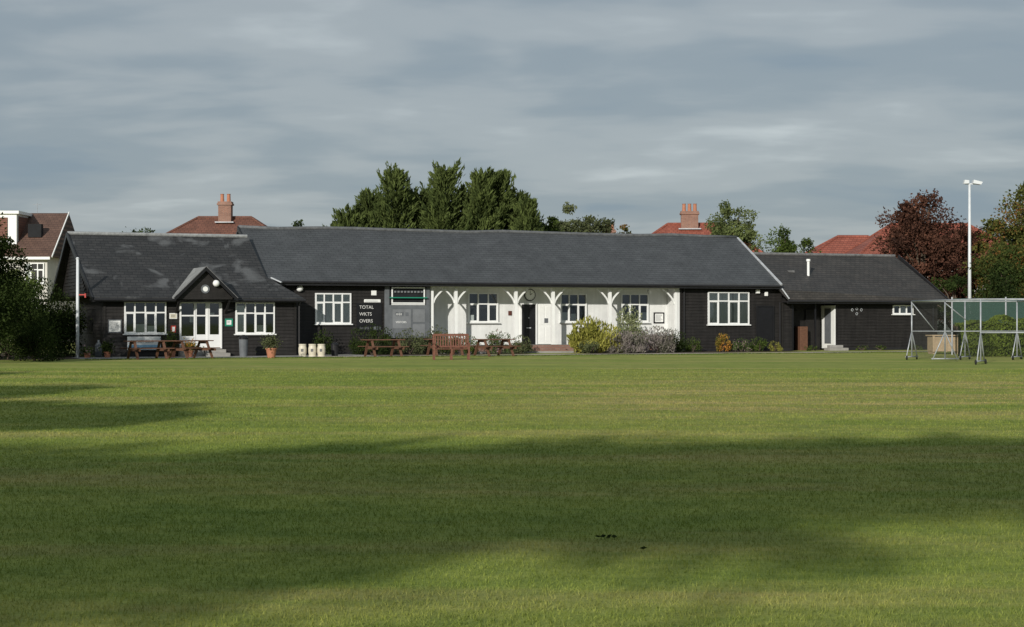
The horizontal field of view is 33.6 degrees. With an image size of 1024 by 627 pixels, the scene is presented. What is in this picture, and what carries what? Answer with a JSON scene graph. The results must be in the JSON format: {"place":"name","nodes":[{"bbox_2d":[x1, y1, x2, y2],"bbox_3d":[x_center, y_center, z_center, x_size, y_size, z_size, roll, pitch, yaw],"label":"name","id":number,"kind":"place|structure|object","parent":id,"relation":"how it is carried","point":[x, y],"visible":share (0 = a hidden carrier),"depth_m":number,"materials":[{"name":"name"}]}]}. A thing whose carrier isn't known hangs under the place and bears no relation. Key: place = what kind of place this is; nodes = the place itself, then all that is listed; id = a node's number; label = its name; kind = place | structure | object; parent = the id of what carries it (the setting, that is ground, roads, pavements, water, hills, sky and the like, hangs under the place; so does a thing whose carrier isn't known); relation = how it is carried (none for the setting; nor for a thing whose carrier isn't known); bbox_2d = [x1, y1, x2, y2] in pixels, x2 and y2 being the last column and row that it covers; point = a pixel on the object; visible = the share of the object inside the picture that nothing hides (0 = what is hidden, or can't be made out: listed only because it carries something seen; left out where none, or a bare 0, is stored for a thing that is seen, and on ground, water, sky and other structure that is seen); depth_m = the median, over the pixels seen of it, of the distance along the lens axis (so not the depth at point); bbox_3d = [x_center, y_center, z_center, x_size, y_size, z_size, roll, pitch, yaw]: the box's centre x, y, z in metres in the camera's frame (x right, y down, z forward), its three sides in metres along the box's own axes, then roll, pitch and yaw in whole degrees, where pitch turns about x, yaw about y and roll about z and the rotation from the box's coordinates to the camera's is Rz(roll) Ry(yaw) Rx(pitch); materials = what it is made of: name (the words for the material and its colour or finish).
{"place":"outdoors","nodes":[
{"label":"outdoors","id":0,"kind":"place"},
{"bbox_2d":[0,353,91,359],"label":"bare ground","id":1,"kind":"structure","parent":0,"point":[66,357],"depth_m":72.25,"materials":[{"name":"soil"}]},
{"bbox_2d":[0,274,47,355],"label":"elder tree","id":2,"kind":"object","parent":1,"relation":"on","point":[28,289],"visible":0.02,"depth_m":75.75,"materials":[{"name":"green plant"}]},
{"bbox_2d":[0,281,63,359],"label":"bramble thicket","id":3,"kind":"object","parent":1,"relation":"on","point":[34,314],"visible":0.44,"depth_m":68.55,"materials":[{"name":"green plant"}]},
{"bbox_2d":[5,275,91,356],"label":"bramble thicket","id":4,"kind":"object","parent":1,"relation":"on","point":[65,323],"visible":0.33,"depth_m":73.79,"materials":[{"name":"green plant"}]},
{"bbox_2d":[42,293,86,354],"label":"bramble thicket","id":5,"kind":"object","parent":1,"relation":"on","point":[73,313],"visible":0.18,"depth_m":77.39,"materials":[{"name":"green plant"}]},
{"bbox_2d":[72,354,371,358],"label":"paved terrace","id":6,"kind":"structure","parent":0,"point":[215,357],"depth_m":74.12,"materials":[{"name":"concrete"}]},
{"bbox_2d":[76,257,85,357],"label":"flagpole","id":7,"kind":"object","parent":6,"relation":"on","point":[77,307],"visible":1,"depth_m":72.15,"materials":[{"name":"metal"}]},
{"bbox_2d":[80,345,95,357],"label":"potted plant","id":8,"kind":"object","parent":6,"relation":"on","point":[86,351],"visible":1,"depth_m":71.88,"materials":[{"name":"plant"}]},
{"bbox_2d":[95,340,101,356],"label":"gas bottle","id":9,"kind":"object","parent":6,"relation":"on","point":[98,353],"visible":0.91,"depth_m":72.78,"materials":[{"name":"grey paint"}]},
{"bbox_2d":[98,338,115,357],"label":"potted plant","id":10,"kind":"object","parent":6,"relation":"on","point":[106,348],"visible":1,"depth_m":72.10,"materials":[{"name":"green plant"}]},
{"bbox_2d":[160,328,180,356],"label":"potted plant","id":11,"kind":"object","parent":6,"relation":"on","point":[168,343],"visible":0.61,"depth_m":72.51,"materials":[{"name":"green plant"}]},
{"bbox_2d":[181,337,203,356],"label":"potted plant","id":12,"kind":"object","parent":6,"relation":"on","point":[189,344],"visible":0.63,"depth_m":73.09,"materials":[{"name":"ceramic"}]},
{"bbox_2d":[239,335,247,355],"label":"litter bin","id":13,"kind":"object","parent":6,"relation":"on","point":[243,345],"visible":1,"depth_m":74.14,"materials":[{"name":"metal"}]},
{"bbox_2d":[298,344,306,356],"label":"beer keg","id":14,"kind":"object","parent":6,"relation":"on","point":[302,349],"visible":1,"depth_m":74.05,"materials":[{"name":"beige plastic"}]},
{"bbox_2d":[308,344,316,356],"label":"beer keg","id":15,"kind":"object","parent":6,"relation":"on","point":[312,349],"visible":1,"depth_m":74.05,"materials":[{"name":"beige plastic"}]},
{"bbox_2d":[312,329,333,354],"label":"dark shrub","id":16,"kind":"object","parent":6,"relation":"on","point":[320,340],"visible":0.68,"depth_m":77.50,"materials":[{"name":"green plant"}]},
{"bbox_2d":[331,343,338,355],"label":"litter bin","id":17,"kind":"object","parent":6,"relation":"on","point":[334,349],"visible":0.9,"depth_m":75.06,"materials":[{"name":"black paint"}]},
{"bbox_2d":[0,344,1023,626],"bbox_3d":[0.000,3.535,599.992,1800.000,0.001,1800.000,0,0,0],"label":"grass lawn","id":18,"kind":"structure","parent":0,"point":[870,364],"depth_m":16.13,"materials":[{"name":"plant"}]},
{"bbox_2d":[4,267,34,348],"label":"elder tree","id":19,"kind":"object","parent":18,"relation":"on","point":[29,278],"visible":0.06,"depth_m":81.39,"materials":[{"name":"green plant"}]},
{"bbox_2d":[0,212,39,342],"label":"hawthorn tree","id":20,"kind":"object","parent":18,"relation":"on","point":[7,277],"visible":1,"depth_m":62.21,"materials":[{"name":"green plant"}]},
{"bbox_2d":[2,318,66,361],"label":"bramble thicket","id":21,"kind":"object","parent":18,"relation":"on","point":[25,341],"visible":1,"depth_m":66.16,"materials":[{"name":"green plant"}]},
{"bbox_2d":[4,257,75,339],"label":"walls","id":22,"kind":"structure","parent":18,"relation":"on","point":[50,267],"depth_m":114.56,"materials":[{"name":"paint"}]},
{"bbox_2d":[25,263,44,284],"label":"frame","id":23,"kind":"object","parent":22,"relation":"attached to","point":[37,269],"visible":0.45,"depth_m":113.91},
{"bbox_2d":[32,264,42,281],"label":"interior","id":24,"kind":"object","parent":23,"relation":"attached to","point":[40,266],"visible":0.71,"depth_m":113.97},
{"bbox_2d":[5,213,74,258],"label":"roof","id":25,"kind":"structure","parent":22,"relation":"on","point":[44,245],"depth_m":115.82,"materials":[{"name":"brown tile"}]},
{"bbox_2d":[0,211,31,243],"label":"dormer","id":26,"kind":"object","parent":25,"relation":"attached to","point":[13,224],"visible":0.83,"depth_m":114.82,"materials":[{"name":"white paint"}]},
{"bbox_2d":[0,216,27,239],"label":"dormer tile hanging","id":27,"kind":"object","parent":26,"relation":"attached to","point":[22,222],"visible":0.74,"depth_m":114.78},
{"bbox_2d":[28,224,42,236],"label":"roof window","id":28,"kind":"structure","parent":25,"relation":"in","point":[35,230],"depth_m":115.42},
{"bbox_2d":[6,212,69,258],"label":"verge and fascia","id":29,"kind":"object","parent":25,"relation":"attached to","point":[54,248],"visible":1,"depth_m":113.79,"materials":[{"name":"white paint"}]},
{"bbox_2d":[122,226,154,232],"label":"broadleaf tree","id":30,"kind":"object","parent":18,"relation":"on","point":[149,230],"visible":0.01,"depth_m":121.83,"materials":[{"name":"green plant"}]},
{"bbox_2d":[120,340,174,359],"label":"picnic table","id":31,"kind":"object","parent":18,"relation":"on","point":[158,348],"visible":0.99,"depth_m":69.50,"materials":[{"name":"wood"}]},
{"bbox_2d":[166,340,219,358],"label":"picnic table","id":32,"kind":"object","parent":18,"relation":"on","point":[196,349],"visible":0.93,"depth_m":70.49,"materials":[{"name":"wood"}]},
{"bbox_2d":[258,333,282,357],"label":"potted plant","id":33,"kind":"object","parent":18,"relation":"on","point":[270,350],"visible":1,"depth_m":71.45,"materials":[{"name":"green plant"}]},
{"bbox_2d":[322,157,546,230],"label":"leylandii trees","id":34,"kind":"object","parent":18,"relation":"on","point":[485,201],"visible":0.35,"depth_m":109.61,"materials":[{"name":"green plant"}]},
{"bbox_2d":[358,353,524,355],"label":"flower bed","id":35,"kind":"object","parent":18,"relation":"on","point":[432,354],"visible":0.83,"depth_m":78.18,"materials":[{"name":"soil"}]},
{"bbox_2d":[347,323,394,354],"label":"dark shrub","id":36,"kind":"object","parent":35,"relation":"on","point":[355,344],"visible":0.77,"depth_m":78.08,"materials":[{"name":"green plant"}]},
{"bbox_2d":[395,328,427,353],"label":"dark shrub","id":37,"kind":"object","parent":35,"relation":"on","point":[416,346],"visible":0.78,"depth_m":78.66,"materials":[{"name":"green plant"}]},
{"bbox_2d":[424,324,447,353],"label":"climbing shrub","id":38,"kind":"object","parent":35,"relation":"on","point":[430,335],"visible":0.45,"depth_m":79.44,"materials":[{"name":"green plant"}]},
{"bbox_2d":[439,333,479,353],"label":"flower clump","id":39,"kind":"object","parent":35,"relation":"on","point":[472,349],"visible":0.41,"depth_m":79.19,"materials":[{"name":"green plant"}]},
{"bbox_2d":[484,328,510,353],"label":"rose bush","id":40,"kind":"object","parent":35,"relation":"on","point":[494,342],"visible":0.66,"depth_m":80.32,"materials":[{"name":"green plant"}]},
{"bbox_2d":[511,334,533,352],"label":"rose bush","id":41,"kind":"object","parent":35,"relation":"on","point":[525,347],"visible":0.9,"depth_m":80.53,"materials":[{"name":"green plant"}]},
{"bbox_2d":[432,334,469,359],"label":"park bench","id":42,"kind":"object","parent":18,"relation":"on","point":[467,344],"visible":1,"depth_m":68.75,"materials":[{"name":"wood"}]},
{"bbox_2d":[51,225,948,356],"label":"cricket pavilion","id":43,"kind":"structure","parent":18,"relation":"on","point":[292,288],"depth_m":82.59,"materials":[{"name":"black paint"}]},
{"bbox_2d":[127,336,160,349],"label":"sponsor banner","id":44,"kind":"object","parent":43,"relation":"attached to","point":[147,344],"visible":0.49,"depth_m":73.78,"materials":[{"name":"white paint"}]},
{"bbox_2d":[123,302,166,334],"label":"window","id":45,"kind":"structure","parent":43,"relation":"in","point":[140,318],"depth_m":73.86,"materials":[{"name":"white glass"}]},
{"bbox_2d":[179,302,221,347],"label":"west entrance doors","id":46,"kind":"structure","parent":43,"relation":"in","point":[197,320],"depth_m":74.79,"materials":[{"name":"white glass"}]},
{"bbox_2d":[234,302,276,334],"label":"window","id":47,"kind":"structure","parent":43,"relation":"in","point":[251,318],"depth_m":75.67,"materials":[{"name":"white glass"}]},
{"bbox_2d":[314,293,352,324],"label":"window","id":48,"kind":"structure","parent":43,"relation":"in","point":[330,308],"depth_m":78.57,"materials":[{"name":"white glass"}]},
{"bbox_2d":[520,303,536,343],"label":"front door","id":49,"kind":"structure","parent":43,"relation":"in","point":[528,311],"depth_m":83.62,"materials":[{"name":"black paint"}]},
{"bbox_2d":[538,304,550,343],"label":"side door","id":50,"kind":"structure","parent":43,"relation":"in","point":[544,310],"depth_m":83.92,"materials":[{"name":"white paint"}]},
{"bbox_2d":[707,292,748,325],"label":"window","id":51,"kind":"structure","parent":43,"relation":"in","point":[724,308],"depth_m":86.38,"materials":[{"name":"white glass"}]},
{"bbox_2d":[756,306,773,348],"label":"store door","id":52,"kind":"structure","parent":43,"relation":"in","point":[764,314],"depth_m":87.18,"materials":[{"name":"black paint"}]},
{"bbox_2d":[794,309,818,347],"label":"east porch doors","id":53,"kind":"structure","parent":43,"relation":"in","point":[809,313],"depth_m":89.68,"materials":[{"name":"wood"}]},
{"bbox_2d":[891,305,914,314],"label":"window east","id":54,"kind":"structure","parent":43,"relation":"in","point":[897,309],"depth_m":90.30,"materials":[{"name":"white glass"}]},
{"bbox_2d":[85,351,950,359],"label":"lawn edge tufts","id":55,"kind":"object","parent":18,"relation":"on","point":[504,355],"visible":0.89,"depth_m":74.91,"materials":[{"name":"green plant"}]},
{"bbox_2d":[536,215,571,231],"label":"broadleaf tree","id":56,"kind":"object","parent":18,"relation":"on","point":[553,221],"visible":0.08,"depth_m":117.52,"materials":[{"name":"green plant"}]},
{"bbox_2d":[547,201,602,232],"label":"broadleaf tree","id":57,"kind":"object","parent":18,"relation":"on","point":[568,226],"visible":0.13,"depth_m":121.31,"materials":[{"name":"green plant"}]},
{"bbox_2d":[575,215,617,232],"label":"broadleaf tree","id":58,"kind":"object","parent":18,"relation":"on","point":[604,228],"visible":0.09,"depth_m":123.65,"materials":[{"name":"green plant"}]},
{"bbox_2d":[619,224,632,233],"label":"broadleaf tree","id":59,"kind":"object","parent":18,"relation":"on","point":[624,228],"visible":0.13,"depth_m":125.96,"materials":[{"name":"green plant"}]},
{"bbox_2d":[314,351,948,356],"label":"footpath","id":60,"kind":"structure","parent":18,"relation":"on","point":[633,353],"depth_m":80.34,"materials":[{"name":"concrete"}]},
{"bbox_2d":[317,344,324,355],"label":"beer keg","id":61,"kind":"object","parent":60,"relation":"on","point":[320,349],"visible":1,"depth_m":74.05,"materials":[{"name":"beige plastic"}]},
{"bbox_2d":[358,339,408,356],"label":"picnic table","id":62,"kind":"object","parent":60,"relation":"on","point":[393,346],"visible":0.99,"depth_m":73.66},
{"bbox_2d":[420,339,464,355],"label":"picnic table","id":63,"kind":"object","parent":60,"relation":"on","point":[429,345],"visible":0.63,"depth_m":75.96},
{"bbox_2d":[470,339,520,356],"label":"picnic table","id":64,"kind":"object","parent":60,"relation":"on","point":[488,347],"visible":0.95,"depth_m":75.02,"materials":[{"name":"wood"}]},
{"bbox_2d":[591,351,781,353],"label":"flower bed","id":65,"kind":"object","parent":18,"relation":"on","point":[699,352],"visible":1,"depth_m":85.05,"materials":[{"name":"soil"}]},
{"bbox_2d":[566,315,610,352],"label":"golden shrub","id":66,"kind":"object","parent":65,"relation":"on","point":[591,330],"visible":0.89,"depth_m":81.49,"materials":[{"name":"yellow plant"}]},
{"bbox_2d":[578,340,599,353],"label":"shrub","id":67,"kind":"object","parent":65,"relation":"on","point":[587,347],"visible":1,"depth_m":80.62,"materials":[{"name":"green plant"}]},
{"bbox_2d":[597,324,627,352],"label":"golden shrub","id":68,"kind":"object","parent":65,"relation":"on","point":[605,347],"visible":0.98,"depth_m":81.45,"materials":[{"name":"yellow plant"}]},
{"bbox_2d":[606,330,650,352],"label":"lavender bush","id":69,"kind":"object","parent":65,"relation":"on","point":[638,346],"visible":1,"depth_m":81.28,"materials":[{"name":"grey plant"}]},
{"bbox_2d":[613,305,647,342],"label":"variegated shrub","id":70,"kind":"object","parent":65,"relation":"on","point":[631,320],"visible":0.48,"depth_m":82.80,"materials":[{"name":"green plant"}]},
{"bbox_2d":[640,326,678,352],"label":"lavender bush","id":71,"kind":"object","parent":65,"relation":"on","point":[660,343],"visible":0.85,"depth_m":82.21,"materials":[{"name":"grey plant"}]},
{"bbox_2d":[659,328,686,351],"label":"green shrub","id":72,"kind":"object","parent":65,"relation":"on","point":[680,346],"visible":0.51,"depth_m":83.49,"materials":[{"name":"green plant"}]},
{"bbox_2d":[683,337,702,351],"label":"shrub","id":73,"kind":"object","parent":65,"relation":"on","point":[692,349],"visible":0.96,"depth_m":84.38,"materials":[{"name":"green plant"}]},
{"bbox_2d":[715,332,731,350],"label":"orange flowers","id":74,"kind":"object","parent":65,"relation":"on","point":[720,342],"visible":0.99,"depth_m":85.06,"materials":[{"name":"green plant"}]},
{"bbox_2d":[732,338,750,350],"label":"flower clump","id":75,"kind":"object","parent":65,"relation":"on","point":[742,346],"visible":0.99,"depth_m":85.46,"materials":[{"name":"green plant"}]},
{"bbox_2d":[748,337,767,350],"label":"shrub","id":76,"kind":"object","parent":65,"relation":"on","point":[759,345],"visible":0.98,"depth_m":85.78,"materials":[{"name":"green plant"}]},
{"bbox_2d":[768,342,782,350],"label":"flower clump","id":77,"kind":"object","parent":65,"relation":"on","point":[774,348],"visible":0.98,"depth_m":86.23,"materials":[{"name":"green plant"}]},
{"bbox_2d":[704,199,765,251],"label":"silver birch tree","id":78,"kind":"object","parent":18,"relation":"on","point":[722,226],"visible":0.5,"depth_m":111.66,"materials":[{"name":"green plant"}]},
{"bbox_2d":[760,223,821,252],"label":"green tree","id":79,"kind":"object","parent":18,"relation":"on","point":[786,245],"visible":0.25,"depth_m":107.83,"materials":[{"name":"green plant"}]},
{"bbox_2d":[870,188,975,329],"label":"copper beech tree","id":80,"kind":"object","parent":18,"relation":"on","point":[912,236],"visible":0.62,"depth_m":100.00,"materials":[{"name":"brown plant"}]},
{"bbox_2d":[926,335,957,353],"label":"storage crate","id":81,"kind":"object","parent":18,"relation":"on","point":[935,340],"visible":0.56,"depth_m":79.61,"materials":[{"name":"brown wood"}]},
{"bbox_2d":[930,273,977,336],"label":"dark tree","id":82,"kind":"object","parent":18,"relation":"on","point":[949,285],"visible":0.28,"depth_m":96.48,"materials":[{"name":"green plant"}]},
{"bbox_2d":[927,219,989,319],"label":"copper beech tree","id":83,"kind":"object","parent":18,"relation":"on","point":[973,235],"visible":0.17,"depth_m":102.23,"materials":[{"name":"brown plant"}]},
{"bbox_2d":[937,271,982,336],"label":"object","id":84,"kind":"structure","parent":18,"relation":"on","point":[939,333],"depth_m":113.20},
{"bbox_2d":[845,225,999,268],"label":"roof","id":85,"kind":"structure","parent":84,"relation":"on","point":[859,247],"depth_m":116.71,"materials":[{"name":"tile"}]},
{"bbox_2d":[842,223,1007,253],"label":"ridge tiles","id":86,"kind":"object","parent":85,"relation":"attached to","point":[871,242],"visible":0.27,"depth_m":117.73,"materials":[{"name":"tile"}]},
{"bbox_2d":[905,298,1023,364],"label":"cricket net cage","id":87,"kind":"object","parent":18,"relation":"on","point":[965,337],"visible":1,"depth_m":68.47,"materials":[{"name":"metal"}]},
{"bbox_2d":[963,180,982,298],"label":"floodlight mast","id":88,"kind":"object","parent":18,"relation":"on","point":[975,182],"visible":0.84,"depth_m":94.95,"materials":[{"name":"metal"}]},
{"bbox_2d":[951,297,1023,354],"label":"practice net windbreak","id":89,"kind":"object","parent":18,"relation":"on","point":[1006,308],"visible":0.59,"depth_m":77.85,"materials":[{"name":"teal"}]},
{"bbox_2d":[954,314,1023,356],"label":"conifer hedge","id":90,"kind":"object","parent":18,"relation":"on","point":[1006,340],"visible":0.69,"depth_m":74.04,"materials":[{"name":"green plant"}]},
{"bbox_2d":[962,240,1023,297],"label":"field maple tree","id":91,"kind":"object","parent":18,"relation":"on","point":[995,248],"visible":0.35,"depth_m":96.72,"materials":[{"name":"green plant"}]},
{"bbox_2d":[966,239,1023,297],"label":"dark tree","id":92,"kind":"object","parent":18,"relation":"on","point":[1007,287],"visible":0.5,"depth_m":91.64,"materials":[{"name":"green plant"}]},
{"bbox_2d":[971,182,1023,293],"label":"field maple tree","id":93,"kind":"object","parent":18,"relation":"on","point":[1014,232],"visible":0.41,"depth_m":99.33,"materials":[{"name":"green plant"}]},
{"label":"walls","id":94,"kind":"object","parent":18,"relation":"on","visible":0},
{"bbox_2d":[171,218,260,233],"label":"roof","id":95,"kind":"structure","parent":94,"relation":"on","point":[204,226],"depth_m":119.00,"materials":[{"name":"tile"}]},
{"bbox_2d":[166,216,265,232],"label":"ridge tiles","id":96,"kind":"object","parent":95,"relation":"attached to","point":[251,217],"visible":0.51,"depth_m":119.79,"materials":[{"name":"tile"}]},
{"bbox_2d":[217,201,233,223],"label":"chimney stack","id":97,"kind":"object","parent":95,"relation":"on","point":[225,210],"visible":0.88,"depth_m":119.32,"materials":[{"name":"orange brick"}]},
{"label":"walls","id":98,"kind":"object","parent":18,"relation":"on","visible":0},
{"bbox_2d":[657,225,755,250],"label":"roof","id":99,"kind":"structure","parent":98,"relation":"on","point":[675,229],"depth_m":124.28,"materials":[{"name":"tile"}]},
{"bbox_2d":[680,211,698,229],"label":"chimney stack","id":100,"kind":"object","parent":99,"relation":"on","point":[689,219],"visible":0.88,"depth_m":124.33,"materials":[{"name":"orange brick"}]},
{"bbox_2d":[682,204,696,210],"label":"chimney pots","id":101,"kind":"object","parent":100,"relation":"on","point":[689,207],"visible":1,"depth_m":124.63,"materials":[{"name":"ceramic"}]},
{"bbox_2d":[651,222,763,251],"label":"ridge tiles","id":102,"kind":"object","parent":99,"relation":"attached to","point":[666,224],"visible":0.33,"depth_m":124.86,"materials":[{"name":"tile"}]},
{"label":"walls","id":103,"kind":"object","parent":18,"relation":"on","visible":0},
{"bbox_2d":[807,237,866,253],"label":"roof","id":104,"kind":"structure","parent":103,"relation":"on","point":[839,245],"depth_m":124.84,"materials":[{"name":"tile"}]},
{"bbox_2d":[805,235,868,252],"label":"ridge tiles","id":105,"kind":"object","parent":104,"relation":"attached to","point":[828,242],"visible":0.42,"depth_m":125.90,"materials":[{"name":"tile"}]},
{"bbox_2d":[0,0,1023,252],"label":"sky","id":106,"kind":"structure","parent":0,"point":[813,117],"materials":[{"name":"grey"}]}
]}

